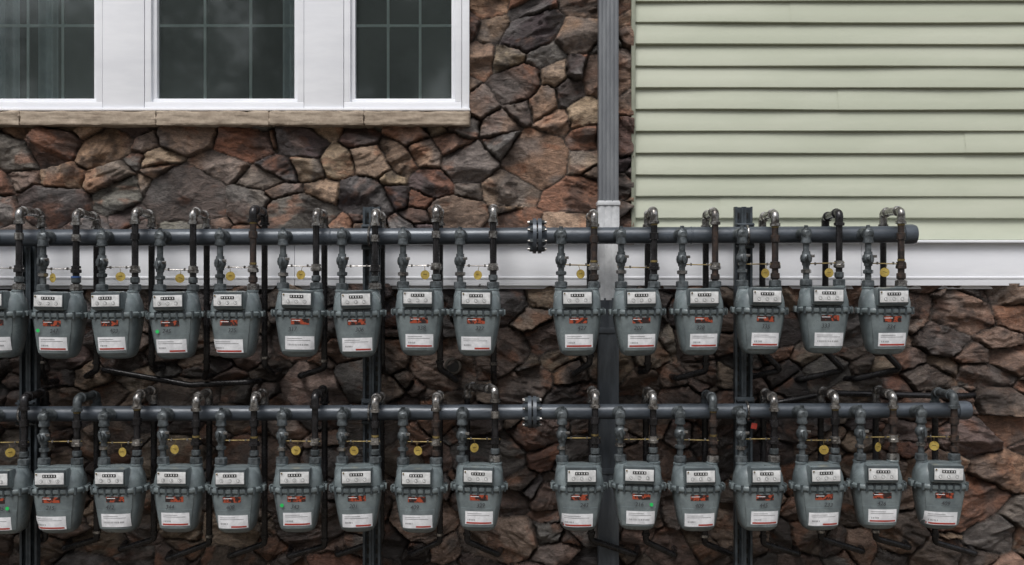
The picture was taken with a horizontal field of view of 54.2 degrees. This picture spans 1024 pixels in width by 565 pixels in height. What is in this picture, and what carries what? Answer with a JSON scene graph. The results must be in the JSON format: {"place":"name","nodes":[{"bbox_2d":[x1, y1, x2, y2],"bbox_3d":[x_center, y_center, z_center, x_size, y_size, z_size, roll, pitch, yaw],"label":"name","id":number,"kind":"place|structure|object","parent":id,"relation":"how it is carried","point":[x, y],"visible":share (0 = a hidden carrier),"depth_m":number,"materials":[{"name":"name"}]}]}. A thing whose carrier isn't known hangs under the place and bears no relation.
{"place":"outdoors","nodes":[
{"label":"outdoors","id":0,"kind":"place"},
{"bbox_2d":[20,0,451,98],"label":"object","id":1,"kind":"structure","parent":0,"point":[181,62],"depth_m":8.20,"materials":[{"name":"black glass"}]},
{"bbox_2d":[0,0,57,98],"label":"curtain","id":2,"kind":"object","parent":1,"relation":"hanging from","point":[10,57],"depth_m":5.56,"materials":[{"name":"fabric"}]},
{"bbox_2d":[283,0,294,98],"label":"curtain","id":3,"kind":"object","parent":1,"relation":"hanging from","point":[288,53],"depth_m":5.57,"materials":[{"name":"fabric"}]},
{"bbox_2d":[635,0,1023,239],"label":"siding","id":4,"kind":"object","parent":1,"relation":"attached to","point":[812,112],"visible":0.93,"depth_m":5.43,"materials":[{"name":"green plastic"}]},
{"bbox_2d":[630,0,634,226],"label":"siding corner channel","id":5,"kind":"object","parent":4,"relation":"attached to","point":[633,103],"depth_m":5.40,"materials":[{"name":"plastic"}]},
{"label":"ground","id":6,"kind":"structure","parent":0,"visible":0},
{"bbox_2d":[15,246,40,564],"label":"steel support post","id":7,"kind":"object","parent":6,"relation":"on","point":[30,534],"visible":0.54,"depth_m":5.19,"materials":[{"name":"black metal"}]},
{"bbox_2d":[361,207,380,564],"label":"steel support post","id":8,"kind":"object","parent":6,"relation":"on","point":[371,387],"visible":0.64,"depth_m":5.18,"materials":[{"name":"black metal"}]},
{"bbox_2d":[0,0,1023,564],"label":"stone wall","id":9,"kind":"structure","parent":6,"relation":"on","point":[520,150],"depth_m":5.41,"materials":[{"name":"brown stone"}]},
{"bbox_2d":[99,367,265,387],"bbox_3d":[-1.803,0.507,5.397,0.971,0.111,0.166,0,0,0],"label":"service pipe","id":10,"kind":"object","parent":9,"relation":"attached to","point":[147,377],"visible":0.95,"depth_m":5.32,"materials":[{"name":"black metal"}]},
{"bbox_2d":[0,0,469,111],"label":"window casing","id":11,"kind":"object","parent":9,"relation":"attached to","point":[123,55],"depth_m":5.36,"materials":[{"name":"white plastic"}]},
{"bbox_2d":[0,0,102,107],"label":"frame","id":12,"kind":"object","parent":11,"relation":"attached to","point":[96,101],"visible":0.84,"depth_m":5.36,"materials":[{"name":"white plastic"}]},
{"bbox_2d":[0,0,93,98],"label":"grille","id":13,"kind":"object","parent":12,"relation":"attached to","point":[62,25],"visible":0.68,"depth_m":5.43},
{"bbox_2d":[145,0,303,107],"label":"frame","id":14,"kind":"object","parent":11,"relation":"attached to","point":[152,55],"visible":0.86,"depth_m":5.36,"materials":[{"name":"white plastic"}]},
{"bbox_2d":[160,0,293,98],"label":"grille","id":15,"kind":"object","parent":14,"relation":"attached to","point":[205,25],"visible":1,"depth_m":5.43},
{"bbox_2d":[344,0,461,107],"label":"frame","id":16,"kind":"object","parent":11,"relation":"attached to","point":[351,100],"visible":0.94,"depth_m":5.36,"materials":[{"name":"white plastic"}]},
{"bbox_2d":[356,0,450,98],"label":"grille","id":17,"kind":"object","parent":16,"relation":"attached to","point":[388,25],"visible":1,"depth_m":5.43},
{"bbox_2d":[0,110,470,128],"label":"stone sill","id":18,"kind":"structure","parent":9,"relation":"attached to","point":[214,119],"depth_m":5.33,"materials":[{"name":"stone"}]},
{"bbox_2d":[445,358,460,373],"bbox_3d":[-0.318,0.450,5.414,0.090,0.090,0.072,0,0,0],"label":"wall vent","id":19,"kind":"object","parent":9,"relation":"attached to","point":[454,367],"depth_m":5.38,"materials":[{"name":"grey plastic"}]},
{"bbox_2d":[0,240,1023,288],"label":"trim band","id":20,"kind":"object","parent":9,"relation":"attached to","point":[975,264],"depth_m":5.38,"materials":[{"name":"white paint"}]},
{"bbox_2d":[596,0,619,564],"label":"downspout","id":21,"kind":"object","parent":9,"relation":"attached to","point":[608,203],"visible":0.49,"depth_m":5.30,"materials":[{"name":"grey metal"}]},
{"bbox_2d":[755,390,975,402],"bbox_3d":[1.958,0.618,5.399,1.353,0.090,0.171,0,0,0],"label":"service pipe","id":22,"kind":"object","parent":9,"relation":"attached to","point":[805,397],"visible":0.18,"depth_m":5.32,"materials":[{"name":"black metal"}]},
{"bbox_2d":[733,207,754,564],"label":"steel support post","id":23,"kind":"object","parent":6,"relation":"on","point":[742,393],"visible":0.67,"depth_m":5.18,"materials":[{"name":"black metal"}]},
{"bbox_2d":[0,218,918,253],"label":"gas manifold pipe","id":24,"kind":"object","parent":23,"relation":"attached to","point":[535,235],"visible":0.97,"depth_m":5.08,"materials":[{"name":"grey metal"}]},
{"bbox_2d":[0,206,59,385],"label":"gas meter","id":25,"kind":"object","parent":24,"relation":"attached to","point":[15,310],"visible":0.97,"depth_m":4.98,"materials":[{"name":"grey paint"}]},
{"bbox_2d":[29,208,101,378],"bbox_3d":[-2.259,0.069,5.167,0.287,0.888,0.609,0,0,0],"label":"gas meter","id":26,"kind":"object","parent":24,"relation":"attached to","point":[59,320],"visible":0.97,"depth_m":4.95,"materials":[{"name":"grey paint"}]},
{"bbox_2d":[88,207,165,371],"bbox_3d":[-1.971,0.047,5.166,0.288,0.858,0.609,0,0,0],"label":"gas meter","id":27,"kind":"object","parent":24,"relation":"attached to","point":[116,318],"visible":0.98,"depth_m":4.96,"materials":[{"name":"grey paint"}]},
{"bbox_2d":[145,207,213,380],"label":"gas meter","id":28,"kind":"object","parent":24,"relation":"attached to","point":[175,318],"visible":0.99,"depth_m":4.96,"materials":[{"name":"grey paint"}]},
{"bbox_2d":[207,205,282,375],"bbox_3d":[-1.377,0.052,5.166,0.288,0.888,0.609,0,0,0],"label":"gas meter","id":29,"kind":"object","parent":24,"relation":"attached to","point":[239,319],"visible":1,"depth_m":4.96,"materials":[{"name":"grey paint"}]},
{"bbox_2d":[271,208,328,378],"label":"gas meter","id":30,"kind":"object","parent":24,"relation":"attached to","point":[301,317],"visible":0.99,"depth_m":4.95,"materials":[{"name":"grey paint"}]},
{"bbox_2d":[329,209,388,374],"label":"gas meter","id":31,"kind":"object","parent":24,"relation":"attached to","point":[358,316],"visible":0.98,"depth_m":4.94,"materials":[{"name":"grey paint"}]},
{"bbox_2d":[391,205,461,382],"bbox_3d":[-0.362,0.071,5.141,0.278,0.926,0.645,0,0,35],"label":"gas meter","id":32,"kind":"object","parent":24,"relation":"attached to","point":[419,313],"visible":1,"depth_m":4.94,"materials":[{"name":"grey paint"}]},
{"bbox_2d":[448,204,505,384],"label":"gas meter","id":33,"kind":"object","parent":24,"relation":"attached to","point":[477,314],"visible":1,"depth_m":4.93,"materials":[{"name":"grey paint"}]},
{"bbox_2d":[548,209,605,376],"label":"gas meter","id":34,"kind":"object","parent":24,"relation":"attached to","point":[576,314],"visible":0.99,"depth_m":4.93,"materials":[{"name":"grey paint"}]},
{"bbox_2d":[608,206,665,374],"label":"gas meter","id":35,"kind":"object","parent":24,"relation":"attached to","point":[636,314],"visible":1,"depth_m":4.93,"materials":[{"name":"grey paint"}]},
{"bbox_2d":[669,207,727,380],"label":"gas meter","id":36,"kind":"object","parent":24,"relation":"attached to","point":[698,313],"visible":0.98,"depth_m":4.94,"materials":[{"name":"grey paint"}]},
{"bbox_2d":[730,209,788,380],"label":"gas meter","id":37,"kind":"object","parent":24,"relation":"attached to","point":[761,311],"visible":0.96,"depth_m":4.94,"materials":[{"name":"grey paint"}]},
{"bbox_2d":[793,208,852,382],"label":"gas meter","id":38,"kind":"object","parent":24,"relation":"attached to","point":[824,310],"visible":0.98,"depth_m":4.95,"materials":[{"name":"grey paint"}]},
{"bbox_2d":[843,206,914,381],"bbox_3d":[1.888,0.076,5.156,0.294,0.932,0.610,0,0,9],"label":"gas meter","id":39,"kind":"object","parent":24,"relation":"attached to","point":[883,311],"visible":0.98,"depth_m":4.95,"materials":[{"name":"grey paint"}]},
{"bbox_2d":[0,396,972,427],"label":"gas manifold pipe","id":40,"kind":"object","parent":23,"relation":"attached to","point":[530,411],"visible":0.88,"depth_m":5.08,"materials":[{"name":"grey metal"}]},
{"bbox_2d":[0,388,50,552],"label":"gas meter","id":41,"kind":"object","parent":40,"relation":"attached to","point":[16,497],"visible":0.93,"depth_m":4.97,"materials":[{"name":"grey paint"}]},
{"bbox_2d":[30,390,101,551],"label":"gas meter","id":42,"kind":"object","parent":40,"relation":"attached to","point":[58,492],"visible":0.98,"depth_m":4.96,"materials":[{"name":"grey paint"}]},
{"bbox_2d":[90,386,158,551],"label":"gas meter","id":43,"kind":"object","parent":40,"relation":"attached to","point":[118,491],"visible":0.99,"depth_m":4.96,"materials":[{"name":"grey paint"}]},
{"bbox_2d":[150,388,213,561],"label":"gas meter","id":44,"kind":"object","parent":40,"relation":"attached to","point":[178,490],"visible":0.98,"depth_m":4.97,"materials":[{"name":"grey paint"}]},
{"bbox_2d":[207,388,269,558],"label":"gas meter","id":45,"kind":"object","parent":40,"relation":"attached to","point":[238,493],"visible":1,"depth_m":4.96,"materials":[{"name":"grey paint"}]},
{"bbox_2d":[269,385,329,558],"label":"gas meter","id":46,"kind":"object","parent":40,"relation":"attached to","point":[299,491],"visible":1,"depth_m":4.96,"materials":[{"name":"grey paint"}]},
{"bbox_2d":[329,392,386,557],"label":"gas meter","id":47,"kind":"object","parent":40,"relation":"attached to","point":[358,489],"visible":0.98,"depth_m":4.94,"materials":[{"name":"grey paint"}]},
{"bbox_2d":[390,391,447,557],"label":"gas meter","id":48,"kind":"object","parent":40,"relation":"attached to","point":[419,490],"visible":1,"depth_m":4.94,"materials":[{"name":"grey paint"}]},
{"bbox_2d":[450,382,507,556],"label":"gas meter","id":49,"kind":"object","parent":40,"relation":"attached to","point":[479,488],"visible":1,"depth_m":4.94,"materials":[{"name":"grey paint"}]},
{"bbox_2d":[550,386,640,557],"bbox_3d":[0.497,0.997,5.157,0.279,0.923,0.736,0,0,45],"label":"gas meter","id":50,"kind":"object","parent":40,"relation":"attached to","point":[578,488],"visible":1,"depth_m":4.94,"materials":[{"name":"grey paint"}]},
{"bbox_2d":[608,387,677,557],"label":"gas meter","id":51,"kind":"object","parent":40,"relation":"attached to","point":[637,487],"visible":1,"depth_m":4.94,"materials":[{"name":"grey paint"}]},
{"bbox_2d":[667,390,732,556],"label":"gas meter","id":52,"kind":"object","parent":40,"relation":"attached to","point":[696,489],"visible":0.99,"depth_m":4.94,"materials":[{"name":"grey paint"}]},
{"bbox_2d":[729,388,800,556],"bbox_3d":[1.385,1.001,5.144,0.704,0.907,0.280,0,0,-44],"label":"gas meter","id":53,"kind":"object","parent":40,"relation":"attached to","point":[759,488],"visible":0.98,"depth_m":4.94,"materials":[{"name":"grey paint"}]},
{"bbox_2d":[788,386,864,553],"bbox_3d":[1.695,0.989,5.155,0.740,0.900,0.278,0,0,-44],"label":"gas meter","id":54,"kind":"object","parent":40,"relation":"attached to","point":[819,486],"visible":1,"depth_m":4.95,"materials":[{"name":"grey paint"}]},
{"bbox_2d":[846,385,911,549],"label":"gas meter","id":55,"kind":"object","parent":40,"relation":"attached to","point":[876,485],"visible":0.98,"depth_m":4.95,"materials":[{"name":"grey paint"}]},
{"bbox_2d":[908,387,977,556],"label":"gas meter","id":56,"kind":"object","parent":40,"relation":"attached to","point":[940,488],"visible":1,"depth_m":4.96,"materials":[{"name":"grey paint"}]},
{"bbox_2d":[751,419,756,428],"bbox_3d":[1.242,0.717,5.130,0.030,0.066,0.022,12,-1,-6],"label":"red tag","id":57,"kind":"object","parent":23,"relation":"attached to","point":[754,425],"visible":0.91,"depth_m":5.12,"materials":[{"name":"red plastic"}]}
]}

